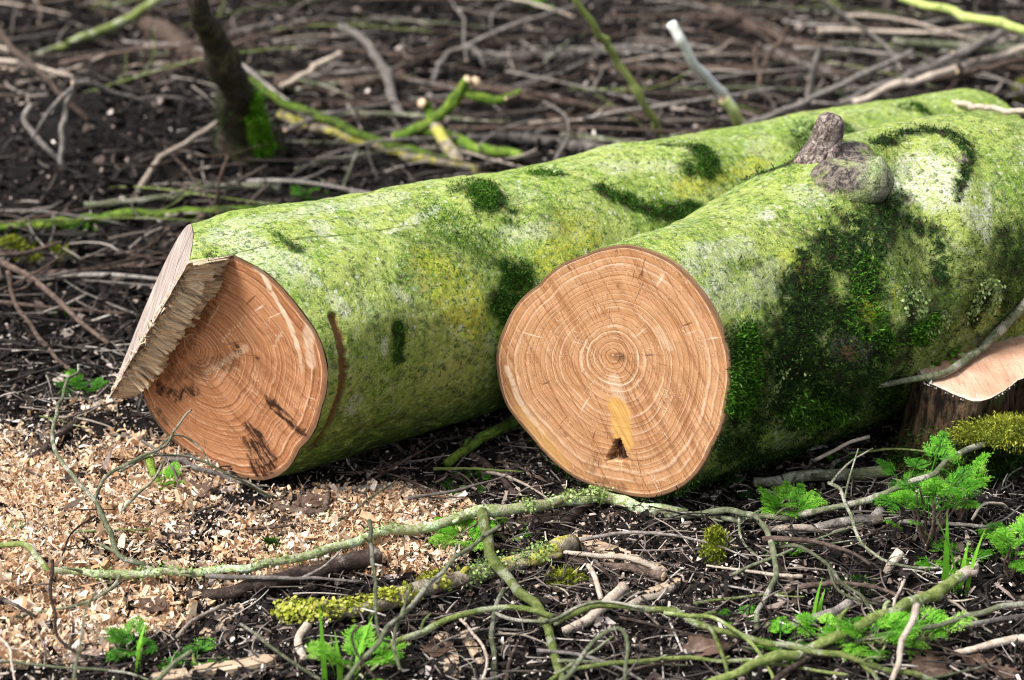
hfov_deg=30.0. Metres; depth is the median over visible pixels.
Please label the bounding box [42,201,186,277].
dead twig
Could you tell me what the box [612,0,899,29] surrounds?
dead twig
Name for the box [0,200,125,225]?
dead twig
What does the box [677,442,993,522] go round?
twig
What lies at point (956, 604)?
dead twig
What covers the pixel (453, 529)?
fern plant
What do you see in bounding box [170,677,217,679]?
dead twig
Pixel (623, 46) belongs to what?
branch
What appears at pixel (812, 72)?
twig
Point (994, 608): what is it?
twig
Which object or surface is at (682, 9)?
dead twig
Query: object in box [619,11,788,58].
dead twig
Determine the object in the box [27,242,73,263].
moss cushion
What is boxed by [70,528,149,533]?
dead twig
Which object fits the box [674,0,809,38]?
dead twig
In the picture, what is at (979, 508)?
twig
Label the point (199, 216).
dead twig
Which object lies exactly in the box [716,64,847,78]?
dead twig
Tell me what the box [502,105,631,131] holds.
dead twig
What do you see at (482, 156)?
dead twig
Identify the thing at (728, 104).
stem
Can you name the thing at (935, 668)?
dead leaf
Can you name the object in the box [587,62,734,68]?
dead twig
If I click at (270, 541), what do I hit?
moss cushion
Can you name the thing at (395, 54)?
dead twig
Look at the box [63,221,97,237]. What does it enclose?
moss cushion
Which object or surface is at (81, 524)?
dead twig
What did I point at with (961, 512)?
fern plant
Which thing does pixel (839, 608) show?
stick
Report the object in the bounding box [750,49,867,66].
dead twig
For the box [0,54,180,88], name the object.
dead twig
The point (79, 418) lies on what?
dead twig
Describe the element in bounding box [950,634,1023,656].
twig
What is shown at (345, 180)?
dead twig
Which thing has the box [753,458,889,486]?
branch
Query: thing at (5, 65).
dead twig
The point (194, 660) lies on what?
fern plant
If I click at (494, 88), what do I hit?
dead twig
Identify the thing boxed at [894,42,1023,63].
dead twig
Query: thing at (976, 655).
dead leaf
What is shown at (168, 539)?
wood splinter
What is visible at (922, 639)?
fern plant
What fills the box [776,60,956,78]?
dead twig
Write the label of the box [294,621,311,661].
twig
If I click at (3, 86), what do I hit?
dead twig
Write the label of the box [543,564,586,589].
moss cushion
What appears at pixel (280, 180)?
dead twig
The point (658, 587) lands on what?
wood splinter
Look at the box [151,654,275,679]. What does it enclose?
wood splinter
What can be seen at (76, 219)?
dead twig
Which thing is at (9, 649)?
dead twig
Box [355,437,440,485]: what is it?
dead twig
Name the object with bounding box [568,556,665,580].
stick
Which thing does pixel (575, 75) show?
dead twig
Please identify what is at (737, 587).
dead twig
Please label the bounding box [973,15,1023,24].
dead twig
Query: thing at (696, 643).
dead leaf
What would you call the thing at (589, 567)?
stick
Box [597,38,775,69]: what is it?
dead twig
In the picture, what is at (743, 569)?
dead twig
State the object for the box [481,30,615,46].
dead twig
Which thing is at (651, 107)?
dead twig
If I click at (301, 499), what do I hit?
dead leaf
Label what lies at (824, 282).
felled log
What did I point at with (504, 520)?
fern plant
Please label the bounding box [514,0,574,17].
dead twig
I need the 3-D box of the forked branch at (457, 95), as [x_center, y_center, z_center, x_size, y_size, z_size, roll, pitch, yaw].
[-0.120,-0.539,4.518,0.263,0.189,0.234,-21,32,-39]
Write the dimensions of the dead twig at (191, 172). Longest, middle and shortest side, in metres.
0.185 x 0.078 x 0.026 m
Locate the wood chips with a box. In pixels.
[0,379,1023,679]
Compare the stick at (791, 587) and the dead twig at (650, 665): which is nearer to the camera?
the dead twig at (650, 665)
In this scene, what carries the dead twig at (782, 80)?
on the leaf litter at (26, 150)
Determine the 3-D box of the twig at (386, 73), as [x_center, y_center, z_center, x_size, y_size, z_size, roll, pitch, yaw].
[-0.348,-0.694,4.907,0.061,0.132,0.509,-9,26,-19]
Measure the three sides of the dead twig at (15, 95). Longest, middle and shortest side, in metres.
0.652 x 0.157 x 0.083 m
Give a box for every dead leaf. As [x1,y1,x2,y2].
[138,593,166,612]
[180,478,213,497]
[294,490,323,507]
[420,637,452,656]
[545,112,571,119]
[682,633,732,656]
[911,647,961,677]
[962,652,996,672]
[991,663,1019,678]
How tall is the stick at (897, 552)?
0.034 m
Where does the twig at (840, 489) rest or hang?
on the ground
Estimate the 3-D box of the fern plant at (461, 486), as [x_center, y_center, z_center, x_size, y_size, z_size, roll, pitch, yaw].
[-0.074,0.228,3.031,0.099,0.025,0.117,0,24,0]
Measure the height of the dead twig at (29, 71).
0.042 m
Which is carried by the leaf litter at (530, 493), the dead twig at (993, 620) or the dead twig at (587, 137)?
the dead twig at (993, 620)
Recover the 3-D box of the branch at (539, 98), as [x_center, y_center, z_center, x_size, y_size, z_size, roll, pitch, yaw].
[0.050,-0.607,4.823,0.795,0.047,0.038,10,26,21]
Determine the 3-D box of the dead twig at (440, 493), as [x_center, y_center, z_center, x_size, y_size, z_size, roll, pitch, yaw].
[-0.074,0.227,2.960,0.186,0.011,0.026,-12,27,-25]
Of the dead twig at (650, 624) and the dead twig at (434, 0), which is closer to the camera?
the dead twig at (650, 624)
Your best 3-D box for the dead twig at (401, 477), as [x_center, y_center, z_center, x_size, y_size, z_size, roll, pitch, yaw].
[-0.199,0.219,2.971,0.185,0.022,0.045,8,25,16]
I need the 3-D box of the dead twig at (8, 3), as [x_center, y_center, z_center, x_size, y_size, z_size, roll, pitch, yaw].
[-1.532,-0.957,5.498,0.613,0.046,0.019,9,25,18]
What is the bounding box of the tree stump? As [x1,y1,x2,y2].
[880,335,1023,497]
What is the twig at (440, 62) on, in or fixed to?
on the ground
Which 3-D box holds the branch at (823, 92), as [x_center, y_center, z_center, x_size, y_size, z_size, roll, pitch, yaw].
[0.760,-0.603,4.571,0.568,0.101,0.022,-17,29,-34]
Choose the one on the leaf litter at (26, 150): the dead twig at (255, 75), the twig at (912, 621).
the dead twig at (255, 75)
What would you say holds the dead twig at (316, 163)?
on the leaf litter at (26, 150)
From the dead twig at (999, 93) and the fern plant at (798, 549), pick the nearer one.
the fern plant at (798, 549)
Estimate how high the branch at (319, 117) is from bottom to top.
0.092 m
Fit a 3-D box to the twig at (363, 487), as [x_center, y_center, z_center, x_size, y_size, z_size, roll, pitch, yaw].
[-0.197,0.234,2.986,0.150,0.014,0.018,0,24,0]
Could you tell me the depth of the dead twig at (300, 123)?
4.63 m
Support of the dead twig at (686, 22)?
on the ground
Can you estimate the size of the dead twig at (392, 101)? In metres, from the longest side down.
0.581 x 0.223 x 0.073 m
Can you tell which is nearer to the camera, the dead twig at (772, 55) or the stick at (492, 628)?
the stick at (492, 628)
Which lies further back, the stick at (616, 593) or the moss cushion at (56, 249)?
the moss cushion at (56, 249)
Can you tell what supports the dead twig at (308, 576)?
on the leaf litter at (530, 493)
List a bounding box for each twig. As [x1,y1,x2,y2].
[0,1,69,14]
[0,26,96,42]
[0,27,90,121]
[0,46,9,53]
[0,50,158,73]
[0,53,47,98]
[0,54,175,75]
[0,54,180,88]
[0,58,77,78]
[0,67,36,77]
[0,85,35,94]
[0,194,134,223]
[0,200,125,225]
[0,240,109,344]
[0,251,129,314]
[0,254,26,259]
[0,311,57,314]
[0,597,35,617]
[0,636,27,679]
[0,660,147,679]
[1,180,203,223]
[3,52,206,73]
[5,270,76,375]
[12,66,66,80]
[16,0,183,8]
[21,78,145,172]
[28,260,161,273]
[34,0,41,23]
[37,58,127,76]
[39,272,157,280]
[39,415,84,427]
[41,401,114,429]
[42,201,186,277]
[48,559,87,659]
[58,416,113,428]
[58,515,95,562]
[59,30,277,66]
[63,280,139,315]
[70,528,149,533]
[72,592,96,679]
[74,0,224,16]
[85,280,153,285]
[86,0,132,28]
[88,26,306,91]
[103,30,258,73]
[104,0,135,6]
[106,186,276,204]
[109,432,178,488]
[115,249,166,287]
[116,143,268,214]
[118,15,253,32]
[119,434,276,512]
[122,0,180,12]
[122,40,314,123]
[123,9,216,25]
[131,119,218,197]
[135,34,167,54]
[142,3,187,22]
[147,19,270,95]
[152,212,207,250]
[153,25,379,45]
[153,649,193,679]
[163,20,319,74]
[163,456,283,499]
[168,152,247,179]
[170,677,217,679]
[174,21,276,57]
[175,602,225,637]
[179,0,324,28]
[183,47,458,84]
[205,549,361,582]
[214,156,228,205]
[239,623,321,679]
[244,517,330,529]
[245,168,367,192]
[253,71,353,98]
[269,57,423,110]
[271,35,352,45]
[272,491,330,514]
[273,32,377,41]
[275,24,491,38]
[278,136,500,183]
[279,51,342,88]
[283,102,390,132]
[283,112,377,133]
[284,141,429,155]
[291,60,374,77]
[294,122,509,169]
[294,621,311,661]
[295,74,417,91]
[295,86,516,132]
[298,33,489,73]
[311,95,500,108]
[320,61,444,76]
[321,111,509,122]
[321,148,358,192]
[335,119,442,139]
[335,471,437,492]
[336,73,500,110]
[337,22,405,121]
[338,474,402,521]
[338,485,432,492]
[342,0,470,2]
[344,524,500,679]
[351,18,500,28]
[351,623,376,679]
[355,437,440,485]
[363,519,390,643]
[382,605,553,651]
[393,454,450,464]
[394,613,489,620]
[398,115,545,142]
[405,480,429,507]
[407,471,513,499]
[416,27,500,44]
[417,74,581,102]
[417,146,536,166]
[430,46,486,80]
[432,628,521,648]
[433,467,522,472]
[450,78,698,132]
[451,0,480,61]
[458,618,488,678]
[466,0,585,45]
[477,118,539,146]
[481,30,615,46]
[481,667,520,679]
[483,50,637,59]
[486,471,548,498]
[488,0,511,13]
[493,590,642,622]
[494,629,564,650]
[495,460,531,477]
[499,438,531,445]
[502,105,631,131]
[504,642,518,679]
[505,70,730,119]
[506,576,546,589]
[509,46,711,72]
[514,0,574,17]
[518,33,708,88]
[524,86,780,133]
[537,648,642,679]
[542,100,569,160]
[543,26,598,63]
[546,80,662,136]
[548,635,614,679]
[552,603,936,679]
[557,659,700,665]
[559,132,633,143]
[560,626,629,679]
[563,550,660,570]
[564,654,848,676]
[570,69,762,112]
[577,537,648,605]
[580,531,748,558]
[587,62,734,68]
[588,2,755,40]
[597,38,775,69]
[609,63,781,72]
[610,91,787,114]
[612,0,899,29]
[616,77,741,109]
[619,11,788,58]
[619,615,744,645]
[619,653,641,679]
[624,584,675,612]
[627,658,739,670]
[635,37,742,42]
[641,3,739,19]
[643,19,816,67]
[645,0,717,11]
[661,530,701,532]
[664,507,783,630]
[672,86,870,101]
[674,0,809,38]
[677,62,856,86]
[677,119,749,135]
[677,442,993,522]
[691,41,853,87]
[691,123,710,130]
[693,590,804,604]
[695,0,853,18]
[706,565,802,578]
[711,1,864,81]
[711,103,777,118]
[713,591,786,658]
[716,60,764,70]
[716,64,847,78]
[720,584,811,607]
[728,0,816,81]
[732,522,863,575]
[744,25,790,97]
[747,75,822,85]
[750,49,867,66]
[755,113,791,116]
[757,0,940,16]
[762,536,870,565]
[771,643,834,679]
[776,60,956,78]
[776,543,892,613]
[781,100,839,105]
[793,46,1020,87]
[797,581,901,599]
[804,43,823,97]
[815,435,869,460]
[817,24,1007,42]
[820,0,903,71]
[824,61,937,87]
[826,41,956,64]
[827,448,939,569]
[827,601,1023,649]
[839,68,1023,86]
[845,13,1020,55]
[848,448,941,453]
[849,33,995,52]
[850,501,928,544]
[852,644,972,658]
[863,578,905,636]
[863,633,1009,673]
[889,603,920,679]
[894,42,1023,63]
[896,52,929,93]
[897,505,1023,531]
[916,31,986,67]
[917,591,992,632]
[922,12,1023,23]
[922,659,999,679]
[942,36,1014,55]
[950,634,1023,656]
[951,100,1023,114]
[954,32,1023,38]
[957,613,1023,628]
[971,502,1007,519]
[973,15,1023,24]
[989,89,1023,95]
[992,81,1023,97]
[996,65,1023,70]
[999,94,1023,98]
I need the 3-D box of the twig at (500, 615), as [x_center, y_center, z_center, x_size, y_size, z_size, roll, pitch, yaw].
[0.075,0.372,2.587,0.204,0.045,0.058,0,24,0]
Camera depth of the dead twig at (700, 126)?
4.56 m
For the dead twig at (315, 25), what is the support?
on the ground
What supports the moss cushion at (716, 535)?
on the ground
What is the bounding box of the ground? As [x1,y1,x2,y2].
[0,0,1023,679]
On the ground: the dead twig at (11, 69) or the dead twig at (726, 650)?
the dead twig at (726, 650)
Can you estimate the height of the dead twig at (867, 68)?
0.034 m
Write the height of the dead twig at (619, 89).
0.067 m
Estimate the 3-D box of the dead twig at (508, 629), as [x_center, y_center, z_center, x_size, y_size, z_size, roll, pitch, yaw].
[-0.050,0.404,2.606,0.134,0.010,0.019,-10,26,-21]
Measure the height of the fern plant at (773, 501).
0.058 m
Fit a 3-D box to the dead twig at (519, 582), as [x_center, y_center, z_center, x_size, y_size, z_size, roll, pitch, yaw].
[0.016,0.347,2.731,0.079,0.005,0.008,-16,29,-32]
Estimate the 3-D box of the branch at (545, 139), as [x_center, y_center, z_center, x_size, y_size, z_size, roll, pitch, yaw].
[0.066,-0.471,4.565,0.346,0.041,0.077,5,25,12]
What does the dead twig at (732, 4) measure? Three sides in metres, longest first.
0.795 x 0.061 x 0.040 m
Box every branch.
[0,205,261,232]
[0,364,687,679]
[16,28,119,59]
[49,0,163,52]
[84,182,280,208]
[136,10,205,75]
[186,546,381,600]
[247,73,449,157]
[273,70,405,92]
[277,110,480,172]
[391,76,534,162]
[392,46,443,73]
[393,76,680,127]
[407,48,605,100]
[416,121,523,161]
[443,417,520,466]
[467,132,603,152]
[468,452,521,499]
[472,42,721,59]
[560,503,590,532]
[706,560,979,679]
[709,2,834,52]
[742,49,913,124]
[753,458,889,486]
[764,45,863,91]
[777,506,884,533]
[839,29,1009,106]
[852,45,1023,104]
[886,57,1023,93]
[892,36,1023,52]
[898,0,1023,34]
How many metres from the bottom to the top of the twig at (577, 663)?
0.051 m
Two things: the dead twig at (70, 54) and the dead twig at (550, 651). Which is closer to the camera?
the dead twig at (550, 651)
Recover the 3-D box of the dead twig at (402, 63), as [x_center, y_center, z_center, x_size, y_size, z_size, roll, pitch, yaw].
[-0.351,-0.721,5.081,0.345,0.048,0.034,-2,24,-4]
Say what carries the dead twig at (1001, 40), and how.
on the ground
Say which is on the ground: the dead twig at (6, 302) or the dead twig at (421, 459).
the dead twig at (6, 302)
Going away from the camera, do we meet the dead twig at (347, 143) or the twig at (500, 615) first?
the twig at (500, 615)
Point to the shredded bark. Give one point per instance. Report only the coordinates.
(714, 595)
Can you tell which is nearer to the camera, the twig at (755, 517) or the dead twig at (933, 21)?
the twig at (755, 517)
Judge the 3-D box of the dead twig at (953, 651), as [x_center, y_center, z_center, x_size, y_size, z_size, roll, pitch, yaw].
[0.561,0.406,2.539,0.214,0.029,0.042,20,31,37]
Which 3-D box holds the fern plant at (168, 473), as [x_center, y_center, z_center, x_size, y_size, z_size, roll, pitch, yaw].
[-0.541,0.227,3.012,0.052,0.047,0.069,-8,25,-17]
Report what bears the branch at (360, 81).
on the leaf litter at (26, 150)
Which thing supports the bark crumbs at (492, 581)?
on the ground
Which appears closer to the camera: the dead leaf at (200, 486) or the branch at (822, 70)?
the dead leaf at (200, 486)
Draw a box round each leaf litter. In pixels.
[0,0,1023,389]
[0,295,1023,679]
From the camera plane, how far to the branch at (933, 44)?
4.97 m
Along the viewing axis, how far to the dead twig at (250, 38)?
5.02 m
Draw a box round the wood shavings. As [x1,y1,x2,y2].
[0,394,477,669]
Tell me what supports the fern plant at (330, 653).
on the ground
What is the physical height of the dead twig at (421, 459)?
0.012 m
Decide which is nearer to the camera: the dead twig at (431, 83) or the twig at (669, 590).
the twig at (669, 590)
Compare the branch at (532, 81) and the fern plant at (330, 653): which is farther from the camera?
the branch at (532, 81)
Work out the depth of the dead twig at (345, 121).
4.62 m
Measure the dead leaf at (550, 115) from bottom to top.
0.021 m
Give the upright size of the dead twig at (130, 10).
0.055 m
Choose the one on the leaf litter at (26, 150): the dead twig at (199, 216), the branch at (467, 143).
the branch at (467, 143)
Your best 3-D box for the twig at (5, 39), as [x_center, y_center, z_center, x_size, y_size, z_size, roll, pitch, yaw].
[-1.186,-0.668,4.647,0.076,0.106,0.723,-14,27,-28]
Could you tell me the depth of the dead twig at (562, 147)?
4.48 m
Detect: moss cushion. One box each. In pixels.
[0,232,36,262]
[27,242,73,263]
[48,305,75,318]
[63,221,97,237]
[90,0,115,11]
[259,535,284,552]
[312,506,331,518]
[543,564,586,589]
[696,523,730,564]
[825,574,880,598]
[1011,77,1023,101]
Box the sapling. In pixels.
[185,0,289,168]
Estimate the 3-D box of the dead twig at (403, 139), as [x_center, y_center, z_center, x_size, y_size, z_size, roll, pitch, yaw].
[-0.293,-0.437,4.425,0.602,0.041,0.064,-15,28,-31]
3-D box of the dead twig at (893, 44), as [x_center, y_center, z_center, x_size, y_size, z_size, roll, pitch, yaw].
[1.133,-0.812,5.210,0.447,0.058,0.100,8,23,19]
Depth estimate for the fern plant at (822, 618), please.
2.58 m
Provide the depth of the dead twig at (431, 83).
4.90 m
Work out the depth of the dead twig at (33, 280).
3.57 m
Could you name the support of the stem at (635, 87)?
on the ground
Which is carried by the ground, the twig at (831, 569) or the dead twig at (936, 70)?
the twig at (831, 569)
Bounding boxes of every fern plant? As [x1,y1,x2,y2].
[52,368,108,394]
[103,615,157,661]
[154,460,184,489]
[156,636,229,669]
[289,184,326,200]
[305,622,409,679]
[427,516,497,549]
[438,467,491,494]
[493,517,531,541]
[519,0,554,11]
[717,604,756,628]
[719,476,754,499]
[745,616,807,662]
[754,478,830,521]
[764,542,803,557]
[793,611,845,637]
[818,610,929,661]
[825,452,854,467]
[871,428,983,554]
[874,456,934,492]
[879,604,976,658]
[915,538,994,574]
[925,445,993,522]
[976,522,1023,556]
[984,513,1023,585]
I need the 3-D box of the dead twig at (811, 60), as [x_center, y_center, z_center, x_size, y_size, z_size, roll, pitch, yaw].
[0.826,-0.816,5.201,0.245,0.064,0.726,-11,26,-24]
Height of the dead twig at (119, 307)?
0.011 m
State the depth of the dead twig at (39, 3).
5.44 m
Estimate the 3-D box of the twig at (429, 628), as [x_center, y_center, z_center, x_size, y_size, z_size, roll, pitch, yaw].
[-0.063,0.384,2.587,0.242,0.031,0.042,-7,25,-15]
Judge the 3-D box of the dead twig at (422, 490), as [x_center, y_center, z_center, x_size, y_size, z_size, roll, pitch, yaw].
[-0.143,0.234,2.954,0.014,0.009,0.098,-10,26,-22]
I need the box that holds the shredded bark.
[0,335,1023,679]
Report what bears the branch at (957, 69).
on the branch at (992, 67)
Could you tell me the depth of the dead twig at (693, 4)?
5.56 m
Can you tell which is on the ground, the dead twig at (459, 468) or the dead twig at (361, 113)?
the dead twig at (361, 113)
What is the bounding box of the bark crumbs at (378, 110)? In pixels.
[0,0,1023,389]
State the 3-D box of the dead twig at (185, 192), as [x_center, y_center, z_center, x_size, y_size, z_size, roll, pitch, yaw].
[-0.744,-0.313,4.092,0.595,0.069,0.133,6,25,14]
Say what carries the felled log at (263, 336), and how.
on the ground
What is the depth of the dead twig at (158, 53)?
5.20 m
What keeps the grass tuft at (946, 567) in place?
on the ground
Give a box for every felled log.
[109,88,1020,479]
[496,111,1023,502]
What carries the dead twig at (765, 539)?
on the ground
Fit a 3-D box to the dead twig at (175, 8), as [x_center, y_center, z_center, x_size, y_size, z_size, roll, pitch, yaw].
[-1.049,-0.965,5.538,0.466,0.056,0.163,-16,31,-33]
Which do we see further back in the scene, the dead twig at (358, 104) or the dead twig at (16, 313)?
the dead twig at (358, 104)
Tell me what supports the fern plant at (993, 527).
on the ground
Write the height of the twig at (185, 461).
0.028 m
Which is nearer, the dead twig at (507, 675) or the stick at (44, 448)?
the dead twig at (507, 675)
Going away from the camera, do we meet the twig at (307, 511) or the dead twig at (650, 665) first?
the dead twig at (650, 665)
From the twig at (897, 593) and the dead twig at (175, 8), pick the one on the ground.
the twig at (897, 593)
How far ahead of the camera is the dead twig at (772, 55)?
5.06 m
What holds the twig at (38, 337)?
on the leaf litter at (26, 150)
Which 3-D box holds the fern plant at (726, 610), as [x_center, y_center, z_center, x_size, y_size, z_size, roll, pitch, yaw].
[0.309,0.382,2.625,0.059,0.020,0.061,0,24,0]
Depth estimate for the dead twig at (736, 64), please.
5.05 m
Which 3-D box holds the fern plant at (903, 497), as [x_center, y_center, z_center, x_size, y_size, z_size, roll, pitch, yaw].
[0.610,0.233,2.771,0.155,0.163,0.157,15,28,30]
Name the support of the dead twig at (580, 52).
on the leaf litter at (26, 150)
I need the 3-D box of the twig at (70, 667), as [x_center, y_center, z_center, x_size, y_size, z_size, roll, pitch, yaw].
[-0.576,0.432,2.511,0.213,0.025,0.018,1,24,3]
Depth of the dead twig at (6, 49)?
5.16 m
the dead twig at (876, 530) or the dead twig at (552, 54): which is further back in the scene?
the dead twig at (552, 54)
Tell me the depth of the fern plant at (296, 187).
4.22 m
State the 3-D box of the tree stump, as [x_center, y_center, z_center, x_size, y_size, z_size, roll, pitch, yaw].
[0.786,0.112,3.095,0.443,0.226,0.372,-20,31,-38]
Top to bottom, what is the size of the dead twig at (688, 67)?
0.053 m
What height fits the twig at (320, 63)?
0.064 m
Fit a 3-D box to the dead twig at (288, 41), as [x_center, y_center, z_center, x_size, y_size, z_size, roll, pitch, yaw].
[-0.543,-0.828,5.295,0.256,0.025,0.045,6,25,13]
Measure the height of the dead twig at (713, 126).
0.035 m
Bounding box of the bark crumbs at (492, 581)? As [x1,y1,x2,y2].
[0,315,1023,679]
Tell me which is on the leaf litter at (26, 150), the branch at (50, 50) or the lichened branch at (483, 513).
the branch at (50, 50)
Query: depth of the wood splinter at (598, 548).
2.82 m
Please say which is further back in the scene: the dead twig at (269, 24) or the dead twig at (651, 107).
the dead twig at (269, 24)
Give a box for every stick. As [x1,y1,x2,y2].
[27,409,83,458]
[145,454,160,484]
[489,587,505,679]
[561,582,628,635]
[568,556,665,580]
[586,563,603,599]
[767,598,854,630]
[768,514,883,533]
[778,557,797,607]
[877,298,1023,388]
[883,548,904,574]
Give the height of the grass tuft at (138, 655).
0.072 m
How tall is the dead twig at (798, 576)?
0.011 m
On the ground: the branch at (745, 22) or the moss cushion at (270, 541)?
the branch at (745, 22)
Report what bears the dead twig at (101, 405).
on the leaf litter at (530, 493)
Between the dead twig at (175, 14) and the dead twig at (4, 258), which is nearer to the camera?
the dead twig at (4, 258)
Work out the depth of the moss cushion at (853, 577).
2.72 m
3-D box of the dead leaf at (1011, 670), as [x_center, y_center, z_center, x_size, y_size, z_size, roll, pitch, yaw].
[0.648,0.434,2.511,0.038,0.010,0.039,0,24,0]
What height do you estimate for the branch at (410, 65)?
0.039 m
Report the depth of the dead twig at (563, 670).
2.50 m
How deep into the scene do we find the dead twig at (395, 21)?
5.47 m
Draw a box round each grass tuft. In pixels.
[135,621,146,674]
[306,603,372,679]
[812,577,824,613]
[930,514,984,594]
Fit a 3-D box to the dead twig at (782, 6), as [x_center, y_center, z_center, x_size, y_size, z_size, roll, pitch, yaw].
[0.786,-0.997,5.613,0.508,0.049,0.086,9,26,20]
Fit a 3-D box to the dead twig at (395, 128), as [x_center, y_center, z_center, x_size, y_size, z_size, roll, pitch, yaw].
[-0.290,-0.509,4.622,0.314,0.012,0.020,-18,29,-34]
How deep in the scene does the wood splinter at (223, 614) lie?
2.65 m
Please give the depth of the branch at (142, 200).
4.14 m
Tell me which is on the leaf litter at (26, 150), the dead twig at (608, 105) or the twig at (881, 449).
the dead twig at (608, 105)
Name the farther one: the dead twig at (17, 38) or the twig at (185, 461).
the dead twig at (17, 38)
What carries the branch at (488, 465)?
on the ground
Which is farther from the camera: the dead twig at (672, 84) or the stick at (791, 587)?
the dead twig at (672, 84)
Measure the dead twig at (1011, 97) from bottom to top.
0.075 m
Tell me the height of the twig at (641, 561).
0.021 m
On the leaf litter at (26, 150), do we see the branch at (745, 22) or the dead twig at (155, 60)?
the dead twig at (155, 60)
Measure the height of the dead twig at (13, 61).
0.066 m
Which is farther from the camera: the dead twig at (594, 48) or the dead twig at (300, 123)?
the dead twig at (594, 48)
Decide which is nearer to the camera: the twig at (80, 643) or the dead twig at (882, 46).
the twig at (80, 643)
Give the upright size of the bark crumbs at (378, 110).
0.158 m
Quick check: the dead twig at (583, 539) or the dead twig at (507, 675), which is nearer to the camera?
the dead twig at (507, 675)
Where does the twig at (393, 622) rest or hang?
on the ground
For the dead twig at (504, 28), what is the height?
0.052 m
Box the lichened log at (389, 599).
[270,533,578,624]
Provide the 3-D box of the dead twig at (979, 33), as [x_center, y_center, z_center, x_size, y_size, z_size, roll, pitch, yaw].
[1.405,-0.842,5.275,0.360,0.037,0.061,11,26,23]
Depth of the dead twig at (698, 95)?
4.76 m
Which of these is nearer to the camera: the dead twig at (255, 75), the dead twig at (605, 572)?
the dead twig at (605, 572)
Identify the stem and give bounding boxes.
[572,0,661,134]
[667,20,745,126]
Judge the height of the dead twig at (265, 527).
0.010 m
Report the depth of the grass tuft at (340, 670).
2.50 m
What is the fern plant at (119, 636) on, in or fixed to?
on the ground
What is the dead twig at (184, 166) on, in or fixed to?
on the ground
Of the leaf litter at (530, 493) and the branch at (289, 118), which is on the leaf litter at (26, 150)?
the branch at (289, 118)
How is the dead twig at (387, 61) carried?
on the ground
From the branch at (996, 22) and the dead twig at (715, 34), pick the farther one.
the dead twig at (715, 34)
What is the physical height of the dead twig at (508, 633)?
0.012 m
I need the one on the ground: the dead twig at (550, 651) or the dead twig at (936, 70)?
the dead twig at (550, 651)
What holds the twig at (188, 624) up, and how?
on the ground
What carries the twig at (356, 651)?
on the twig at (393, 622)
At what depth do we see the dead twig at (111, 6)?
5.55 m
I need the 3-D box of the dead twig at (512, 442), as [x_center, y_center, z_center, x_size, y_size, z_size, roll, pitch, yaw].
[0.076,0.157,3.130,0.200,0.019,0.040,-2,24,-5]
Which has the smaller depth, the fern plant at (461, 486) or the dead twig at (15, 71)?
the fern plant at (461, 486)
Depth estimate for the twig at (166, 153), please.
4.25 m
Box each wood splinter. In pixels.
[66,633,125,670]
[143,525,196,550]
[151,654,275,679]
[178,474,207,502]
[199,603,243,638]
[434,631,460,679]
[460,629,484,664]
[498,509,564,526]
[574,534,666,575]
[635,578,680,595]
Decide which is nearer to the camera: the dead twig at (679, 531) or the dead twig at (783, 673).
the dead twig at (783, 673)
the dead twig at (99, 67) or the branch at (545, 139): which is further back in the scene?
the dead twig at (99, 67)
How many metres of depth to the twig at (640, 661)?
2.50 m
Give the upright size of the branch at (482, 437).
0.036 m
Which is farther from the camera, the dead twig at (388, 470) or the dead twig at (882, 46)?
the dead twig at (882, 46)
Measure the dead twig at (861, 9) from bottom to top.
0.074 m
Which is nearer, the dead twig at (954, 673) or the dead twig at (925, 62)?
the dead twig at (954, 673)
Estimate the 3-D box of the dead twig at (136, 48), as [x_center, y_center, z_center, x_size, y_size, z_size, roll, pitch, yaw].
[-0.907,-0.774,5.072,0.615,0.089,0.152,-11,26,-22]
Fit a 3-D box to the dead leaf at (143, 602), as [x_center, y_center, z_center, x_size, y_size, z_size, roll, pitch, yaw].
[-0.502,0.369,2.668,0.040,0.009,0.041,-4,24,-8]

